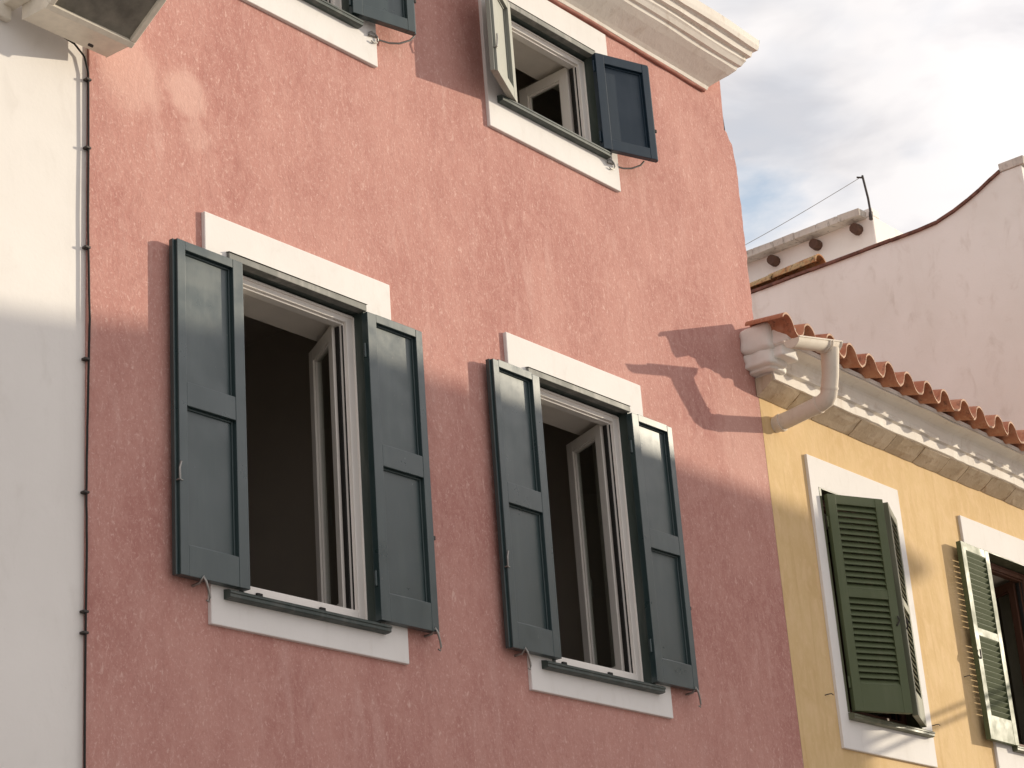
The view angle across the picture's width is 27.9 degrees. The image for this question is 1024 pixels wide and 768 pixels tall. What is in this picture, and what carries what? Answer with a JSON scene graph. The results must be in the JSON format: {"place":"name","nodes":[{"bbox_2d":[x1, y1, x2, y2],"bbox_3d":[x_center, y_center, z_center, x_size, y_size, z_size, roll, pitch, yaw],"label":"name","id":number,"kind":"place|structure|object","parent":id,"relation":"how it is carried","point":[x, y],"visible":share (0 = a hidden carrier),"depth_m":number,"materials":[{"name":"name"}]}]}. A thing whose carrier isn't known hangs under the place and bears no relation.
{"place":"outdoors","nodes":[
{"label":"outdoors","id":0,"kind":"place"},
{"bbox_2d":[699,0,1023,250],"label":"sky","id":1,"kind":"structure","parent":0,"point":[923,100],"materials":[{"name":"white"}]},
{"bbox_2d":[739,312,1023,767],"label":"yellow house","id":2,"kind":"structure","parent":0,"point":[897,499],"depth_m":13.09,"materials":[{"name":"paint"}]},
{"bbox_2d":[765,452,939,767],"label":"window","id":3,"kind":"structure","parent":2,"relation":"in","point":[882,705],"depth_m":12.62,"materials":[{"name":"green wood"}]},
{"bbox_2d":[956,515,1023,767],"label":"window","id":4,"kind":"structure","parent":2,"relation":"in","point":[991,561],"depth_m":14.05,"materials":[{"name":"green wood"}]},
{"label":"street","id":5,"kind":"structure","parent":0,"visible":0},
{"bbox_2d":[0,6,86,767],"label":"white house","id":6,"kind":"structure","parent":5,"relation":"on","point":[43,106],"depth_m":8.12,"materials":[{"name":"paint"}]},
{"bbox_2d":[64,38,91,767],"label":"wall cable","id":7,"kind":"object","parent":6,"relation":"attached to","point":[87,247],"depth_m":8.24,"materials":[{"name":"black rubber"}]},
{"bbox_2d":[0,0,166,57],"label":"floodlight","id":8,"kind":"object","parent":6,"relation":"attached to","point":[106,28],"visible":1,"depth_m":8.60,"materials":[{"name":"beige metal"}]},
{"bbox_2d":[83,0,803,767],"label":"pink house","id":9,"kind":"structure","parent":5,"relation":"on","point":[425,424],"depth_m":10.15,"materials":[{"name":"paint"}]},
{"bbox_2d":[169,211,441,664],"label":"window","id":10,"kind":"structure","parent":9,"relation":"in","point":[301,483],"depth_m":9.48,"materials":[{"name":"white paint"}]},
{"bbox_2d":[241,0,415,67],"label":"window","id":11,"kind":"structure","parent":9,"relation":"in","point":[348,26],"depth_m":10.32,"materials":[{"name":"white paint"}]},
{"bbox_2d":[478,0,657,192],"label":"window","id":12,"kind":"structure","parent":9,"relation":"in","point":[552,86],"depth_m":11.95,"materials":[{"name":"white paint"}]},
{"bbox_2d":[485,332,701,718],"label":"window","id":13,"kind":"structure","parent":9,"relation":"in","point":[593,571],"depth_m":10.99,"materials":[{"name":"white paint"}]},
{"bbox_2d":[751,155,1023,429],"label":"cream house","id":14,"kind":"structure","parent":5,"relation":"on","point":[938,303],"depth_m":17.23,"materials":[{"name":"paint"}]},
{"bbox_2d":[750,274,777,289],"bbox_3d":[2.165,-0.883,18.638,0.500,0.075,0.150,-20,-27,35],"label":"clay roof tile","id":15,"kind":"object","parent":14,"relation":"on","point":[765,280],"visible":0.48,"depth_m":18.54,"materials":[{"name":"ceramic"}]},
{"bbox_2d":[777,273,787,279],"bbox_3d":[2.336,-0.925,18.747,0.500,0.090,0.180,-20,-27,35],"label":"clay roof tile","id":16,"kind":"object","parent":14,"relation":"on","point":[782,276],"visible":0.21,"depth_m":18.56,"materials":[{"name":"brown ceramic"}]},
{"bbox_2d":[768,254,825,279],"bbox_3d":[2.545,-1.036,18.437,0.520,0.100,0.200,-20,-27,35],"label":"clay roof tile","id":17,"kind":"object","parent":14,"relation":"on","point":[809,262],"visible":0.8,"depth_m":18.37,"materials":[{"name":"ceramic"}]},
{"bbox_2d":[746,208,902,282],"bbox_3d":[3.116,-0.218,20.932,3.354,1.179,3.534,-20,-27,35],"label":"roof room","id":18,"kind":"object","parent":14,"relation":"on","point":[843,234],"visible":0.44,"depth_m":19.19,"materials":[{"name":"white paint"}]},
{"bbox_2d":[745,175,872,244],"bbox_3d":[2.248,-1.343,19.776,2.775,0.498,0.091,-20,-27,35],"label":"roof pole","id":19,"kind":"object","parent":18,"relation":"on","point":[868,201],"visible":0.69,"depth_m":19.07,"materials":[{"name":"metal"}]}
]}

